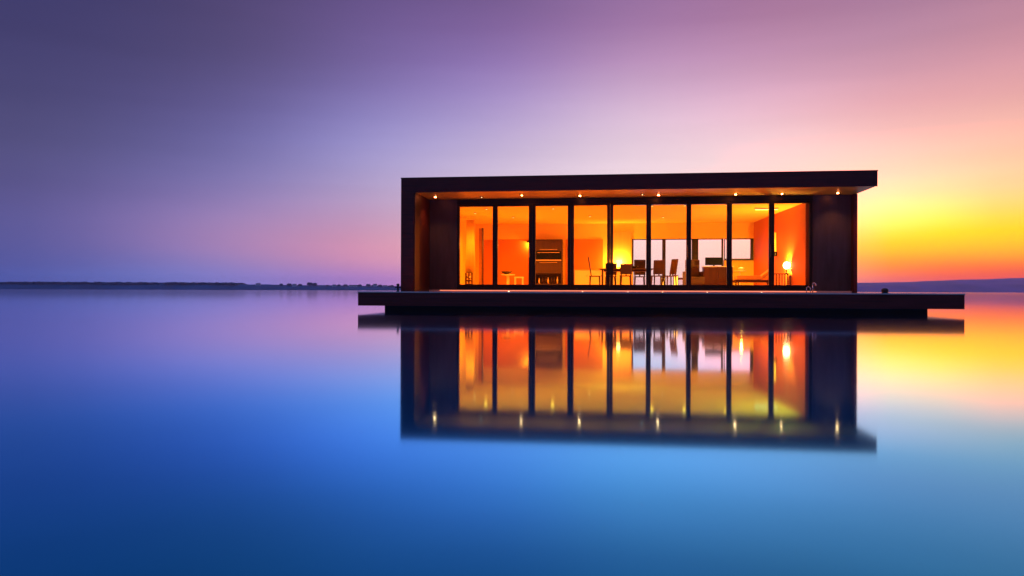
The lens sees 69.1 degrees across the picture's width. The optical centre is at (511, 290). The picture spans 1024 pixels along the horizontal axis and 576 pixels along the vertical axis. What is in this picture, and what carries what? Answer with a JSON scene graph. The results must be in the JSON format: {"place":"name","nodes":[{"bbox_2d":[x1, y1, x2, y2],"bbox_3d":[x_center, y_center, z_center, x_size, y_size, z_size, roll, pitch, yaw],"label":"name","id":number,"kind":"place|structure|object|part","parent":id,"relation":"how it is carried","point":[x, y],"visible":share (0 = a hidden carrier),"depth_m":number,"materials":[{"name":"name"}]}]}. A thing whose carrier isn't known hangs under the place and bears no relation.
{"place":"outdoors","nodes":[
{"label":"outdoors","id":0,"kind":"place"},
{"bbox_2d":[0,282,247,289],"bbox_3d":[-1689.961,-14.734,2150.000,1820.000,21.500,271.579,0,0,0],"label":"shore","id":1,"kind":"structure","parent":0,"point":[161,286],"depth_m":2058.13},
{"bbox_2d":[0,281,238,284],"bbox_3d":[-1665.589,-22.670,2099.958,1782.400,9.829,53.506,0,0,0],"label":"woodland","id":2,"kind":"object","parent":1,"relation":"on","point":[171,283],"visible":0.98,"depth_m":2087.85,"materials":[{"name":"black plant"}]},
{"bbox_2d":[226,284,400,289],"bbox_3d":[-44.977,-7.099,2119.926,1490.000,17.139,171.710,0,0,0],"label":"spit","id":3,"kind":"structure","parent":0,"point":[276,287],"depth_m":2068.34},
{"bbox_2d":[479,228,483,283],"bbox_3d":[-1.345,-1.409,31.984,0.210,2.550,0.320,0,0,7],"label":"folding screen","id":4,"kind":"object","parent":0,"point":[481,255],"visible":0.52,"depth_m":32.10,"materials":[{"name":"orange fabric"}]},
{"bbox_2d":[0,289,1023,575],"bbox_3d":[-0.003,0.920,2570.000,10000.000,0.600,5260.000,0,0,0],"label":"lake water","id":5,"kind":"structure","parent":0,"point":[242,433],"depth_m":3.10,"materials":[{"name":"blue liquid"}]},
{"bbox_2d":[357,290,964,313],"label":"floating platform","id":6,"kind":"structure","parent":5,"relation":"on","point":[686,301],"depth_m":21.72,"materials":[{"name":"concrete"}]},
{"bbox_2d":[401,170,877,292],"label":"lake house","id":7,"kind":"structure","parent":6,"relation":"on","point":[809,218],"depth_m":26.28,"materials":[{"name":"brown metal"}]},
{"bbox_2d":[465,273,472,283],"bbox_3d":[-1.780,-0.436,30.758,0.284,0.600,0.260,0,0,7],"label":"wine rack","id":8,"kind":"object","parent":7,"relation":"on","point":[468,277],"visible":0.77,"depth_m":30.66,"materials":[{"name":"brown wood"}]},
{"bbox_2d":[464,216,475,272],"bbox_3d":[-1.731,-1.910,30.869,0.500,2.349,0.080,0,0,7],"label":"curtain","id":9,"kind":"object","parent":7,"relation":"hanging from","point":[470,256],"visible":1,"depth_m":30.87,"materials":[{"name":"orange fabric"}]},
{"bbox_2d":[457,204,494,286],"bbox_3d":[-1.293,-1.616,26.944,1.386,3.003,0.110,0,0,7],"label":"window","id":10,"kind":"structure","parent":7,"relation":"in","point":[459,205],"depth_m":26.91,"materials":[{"name":"brown metal"}]},
{"bbox_2d":[501,274,514,283],"bbox_3d":[-0.173,-0.409,31.674,0.600,0.557,0.600,0,0,7],"label":"side table","id":11,"kind":"object","parent":7,"relation":"on","point":[507,279],"visible":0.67,"depth_m":31.61,"materials":[{"name":"white paint"}]},
{"bbox_2d":[495,204,531,287],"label":"window","id":12,"kind":"structure","parent":7,"relation":"in","point":[496,205],"depth_m":26.71,"materials":[{"name":"brown metal"}]},
{"bbox_2d":[514,277,523,284],"bbox_3d":[0.298,-0.354,31.413,0.380,0.450,0.380,0,0,7],"label":"stool","id":13,"kind":"object","parent":7,"relation":"on","point":[519,277],"visible":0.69,"depth_m":31.26,"materials":[{"name":"white paint"}]},
{"bbox_2d":[536,239,562,284],"bbox_3d":[1.688,-1.224,34.018,1.240,2.200,0.602,0,0,7],"label":"tall cabinet","id":14,"kind":"object","parent":7,"relation":"on","point":[549,259],"visible":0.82,"depth_m":33.78,"materials":[{"name":"brown wood"}]},
{"bbox_3d":[1.659,-2.042,33.756,1.150,0.475,0.070,0,0,7],"label":"door","id":15,"kind":"part","parent":14,"relation":"part of","materials":[{"name":"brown wood"}]},
{"bbox_3d":[1.655,-1.065,33.756,1.150,0.560,0.070,0,0,7],"label":"door","id":16,"kind":"part","parent":14,"relation":"part of","materials":[{"name":"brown wood"}]},
{"bbox_2d":[532,203,570,287],"bbox_3d":[1.413,-1.607,26.603,1.377,3.003,0.110,0,0,7],"label":"window","id":17,"kind":"structure","parent":7,"relation":"in","point":[534,285],"depth_m":26.57,"materials":[{"name":"brown metal"}]},
{"bbox_2d":[571,203,609,287],"bbox_3d":[2.784,-1.602,26.417,1.382,3.003,0.110,0,0,7],"label":"window","id":18,"kind":"structure","parent":7,"relation":"in","point":[572,204],"depth_m":26.38,"materials":[{"name":"brown metal"}]},
{"bbox_2d":[588,257,599,284],"bbox_3d":[3.281,-0.727,29.726,0.505,1.219,0.460,0,0,7],"label":"dining chair","id":19,"kind":"object","parent":7,"relation":"on","point":[591,274],"visible":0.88,"depth_m":29.52,"materials":[{"name":"brown wood"}]},
{"bbox_2d":[574,269,632,284],"bbox_3d":[4.138,-0.531,33.640,2.660,0.830,0.498,0,0,7],"label":"console table","id":20,"kind":"object","parent":7,"relation":"on","point":[582,276],"visible":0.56,"depth_m":33.47,"materials":[{"name":"white paint"}]},
{"bbox_3d":[3.150,-0.580,33.533,0.610,0.620,0.037,0,0,7],"label":"door","id":21,"kind":"part","parent":20,"relation":"part of","materials":[{"name":"white paint"}]},
{"bbox_3d":[3.788,-0.577,33.452,0.610,0.620,0.037,0,0,7],"label":"door","id":22,"kind":"part","parent":20,"relation":"part of","materials":[{"name":"white paint"}]},
{"bbox_3d":[4.422,-0.575,33.372,0.610,0.620,0.037,0,0,7],"label":"door","id":23,"kind":"part","parent":20,"relation":"part of","materials":[{"name":"orange paint"}]},
{"bbox_2d":[616,260,621,267],"bbox_3d":[4.826,-1.157,33.482,0.260,0.425,0.260,0,0,7],"label":"table lamp","id":24,"kind":"object","parent":20,"relation":"on","point":[618,262],"visible":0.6,"depth_m":33.37,"materials":[{"name":"yellow fabric"}]},
{"bbox_3d":[5.055,-0.573,33.292,0.610,0.620,0.037,0,0,7],"label":"door","id":25,"kind":"part","parent":20,"relation":"part of","materials":[{"name":"orange paint"}]},
{"bbox_2d":[605,263,616,284],"bbox_3d":[4.041,-0.615,30.465,0.460,1.000,0.488,0,0,3],"label":"dining chair","id":26,"kind":"object","parent":7,"relation":"on","point":[615,266],"visible":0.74,"depth_m":30.27,"materials":[{"name":"brown wood"}]},
{"bbox_2d":[620,264,631,284],"bbox_3d":[4.420,-0.579,28.916,0.460,0.931,0.482,0,0,13],"label":"dining chair","id":27,"kind":"object","parent":7,"relation":"on","point":[625,269],"visible":0.91,"depth_m":29.06,"materials":[{"name":"brown wood"}]},
{"bbox_2d":[599,268,652,284],"bbox_3d":[4.543,-0.492,29.667,2.100,0.755,0.900,0,0,7],"label":"dining table","id":28,"kind":"object","parent":7,"relation":"on","point":[633,269],"visible":0.48,"depth_m":29.32,"materials":[{"name":"brown wood"}]},
{"bbox_2d":[610,202,648,287],"bbox_3d":[4.139,-1.598,26.258,1.338,3.003,0.110,0,0,7],"label":"window","id":29,"kind":"structure","parent":7,"relation":"in","point":[635,203],"depth_m":26.20,"materials":[{"name":"brown metal"}]},
{"bbox_2d":[634,260,645,284],"bbox_3d":[5.212,-0.681,30.412,0.460,1.140,0.499,0,0,7],"label":"dining chair","id":30,"kind":"object","parent":7,"relation":"on","point":[640,263],"visible":0.84,"depth_m":30.21,"materials":[{"name":"brown wood"}]},
{"bbox_2d":[632,239,663,274],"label":"window","id":31,"kind":"structure","parent":7,"relation":"in","point":[632,239],"depth_m":33.82,"materials":[{"name":"white metal"}]},
{"bbox_2d":[651,260,665,284],"bbox_3d":[5.658,-0.650,28.844,0.460,1.080,0.494,0,0,27],"label":"dining chair","id":32,"kind":"object","parent":7,"relation":"on","point":[659,267],"visible":0.87,"depth_m":28.95,"materials":[{"name":"brown wood"}]},
{"bbox_2d":[648,202,688,287],"bbox_3d":[5.481,-1.593,26.046,1.375,3.003,0.171,0,0,7],"label":"window","id":33,"kind":"structure","parent":7,"relation":"in","point":[650,203],"depth_m":26.00,"materials":[{"name":"brown metal"}]},
{"bbox_2d":[662,259,677,284],"bbox_3d":[6.143,-0.668,28.972,0.497,1.120,0.460,0,0,-18],"label":"dining chair","id":34,"kind":"object","parent":7,"relation":"on","point":[673,267],"visible":0.81,"depth_m":28.96,"materials":[{"name":"brown wood"}]},
{"bbox_2d":[664,239,694,284],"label":"window","id":35,"kind":"structure","parent":7,"relation":"in","point":[693,240],"depth_m":33.69,"materials":[{"name":"white metal"}]},
{"bbox_2d":[683,260,703,284],"bbox_3d":[7.301,-0.676,29.732,0.780,1.140,0.700,0,0,-7],"label":"armchair","id":36,"kind":"object","parent":7,"relation":"on","point":[697,277],"visible":0.52,"depth_m":29.90,"materials":[{"name":"brown fabric"}]},
{"bbox_2d":[689,201,728,287],"bbox_3d":[6.853,-1.589,25.915,1.372,3.003,0.110,0,0,7],"label":"window","id":37,"kind":"structure","parent":7,"relation":"in","point":[723,202],"depth_m":25.86,"materials":[{"name":"brown metal"}]},
{"bbox_2d":[695,239,722,265],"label":"window","id":38,"kind":"structure","parent":7,"relation":"in","point":[696,240],"depth_m":33.57,"materials":[{"name":"white metal"}]},
{"bbox_2d":[724,238,753,259],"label":"window","id":39,"kind":"structure","parent":7,"relation":"in","point":[751,239],"depth_m":33.28,"materials":[{"name":"brown metal"}]},
{"bbox_2d":[729,201,771,287],"bbox_3d":[8.230,-1.584,25.698,1.409,3.003,0.171,0,0,7],"label":"window","id":40,"kind":"structure","parent":7,"relation":"in","point":[769,203],"depth_m":25.68,"materials":[{"name":"brown metal"}]},
{"bbox_2d":[733,270,767,284],"bbox_3d":[9.038,-0.461,27.890,1.384,0.723,0.660,0,0,7],"label":"lounge chair","id":41,"kind":"object","parent":7,"relation":"on","point":[738,279],"visible":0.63,"depth_m":27.61,"materials":[{"name":"orange fabric"}]},
{"bbox_2d":[774,232,776,255],"bbox_3d":[10.362,-1.818,29.336,0.170,0.945,0.170,0,0,7],"label":"wall sconce","id":42,"kind":"object","parent":7,"relation":"attached to","point":[775,253],"depth_m":29.28,"materials":[{"name":"beige fabric"}]},
{"bbox_2d":[774,273,791,284],"bbox_3d":[9.921,-0.362,27.476,0.660,0.530,0.480,0,0,7],"label":"side table","id":43,"kind":"object","parent":7,"relation":"on","point":[781,274],"visible":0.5,"depth_m":27.26,"materials":[{"name":"brown wood"}]},
{"bbox_2d":[783,262,789,272],"bbox_3d":[10.130,-0.847,27.449,0.250,0.440,0.250,0,0,7],"label":"table lamp","id":44,"kind":"object","parent":43,"relation":"on","point":[786,265],"visible":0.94,"depth_m":27.37,"materials":[{"name":"white glass"}]},
{"bbox_2d":[772,200,812,287],"bbox_3d":[9.608,-1.580,25.568,1.344,3.003,0.110,0,0,7],"label":"window","id":45,"kind":"structure","parent":7,"relation":"in","point":[810,202],"depth_m":25.48,"materials":[{"name":"brown metal"}]},
{"bbox_2d":[806,283,816,292],"bbox_3d":[9.533,-0.083,23.694,0.326,0.345,0.060,0,0,7],"label":"grab rail","id":46,"kind":"object","parent":6,"relation":"on","point":[810,288],"visible":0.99,"depth_m":23.68,"materials":[{"name":"silver metal"}]},
{"bbox_2d":[0,0,1023,285],"label":"sky","id":47,"kind":"structure","parent":0,"point":[272,142],"materials":[{"name":"purple"}]},
{"bbox_2d":[673,275,677,284],"bbox_3d":[6.907,-0.377,31.384,0.200,0.540,0.200,0,0,7],"label":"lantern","id":48,"kind":"object","parent":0,"point":[674,280],"visible":0.42,"depth_m":31.32,"materials":[{"name":"yellow"}]},
{"bbox_2d":[702,266,733,284],"bbox_3d":[8.175,-0.530,29.611,1.180,0.855,0.540,0,0,7],"label":"table","id":49,"kind":"object","parent":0,"point":[714,275],"visible":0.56,"depth_m":29.36,"materials":[{"name":"brown wood"}]},
{"bbox_3d":[7.870,-0.549,29.389,0.530,0.710,0.015,0,0,7],"label":"door","id":50,"kind":"part","parent":49,"relation":"part of","materials":[{"name":"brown wood"}]},
{"bbox_2d":[705,257,722,265],"bbox_3d":[8.038,-1.139,29.629,0.680,0.360,0.180,0,0,7],"label":"television","id":51,"kind":"object","parent":49,"relation":"on","point":[713,261],"visible":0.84,"depth_m":29.61,"materials":[{"name":"black paint"}]},
{"bbox_3d":[8.416,-0.547,29.321,0.530,0.710,0.015,0,0,7],"label":"door","id":52,"kind":"part","parent":49,"relation":"part of","materials":[{"name":"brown wood"}]},
{"bbox_2d":[881,288,888,292],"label":"mooring dome","id":53,"kind":"structure","parent":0,"point":[884,290],"depth_m":23.16,"materials":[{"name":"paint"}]},
{"bbox_2d":[857,284,1023,291],"bbox_3d":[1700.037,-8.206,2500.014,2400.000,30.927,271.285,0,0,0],"label":"hills","id":54,"kind":"structure","parent":0,"point":[949,288],"depth_m":2423.68,"materials":[{"name":"purple"}]},
{"bbox_2d":[857,278,1023,284],"bbox_3d":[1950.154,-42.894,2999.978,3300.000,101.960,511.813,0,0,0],"label":"hills","id":55,"kind":"structure","parent":0,"point":[1000,281],"depth_m":2938.44,"materials":[{"name":"purple"}]}
]}

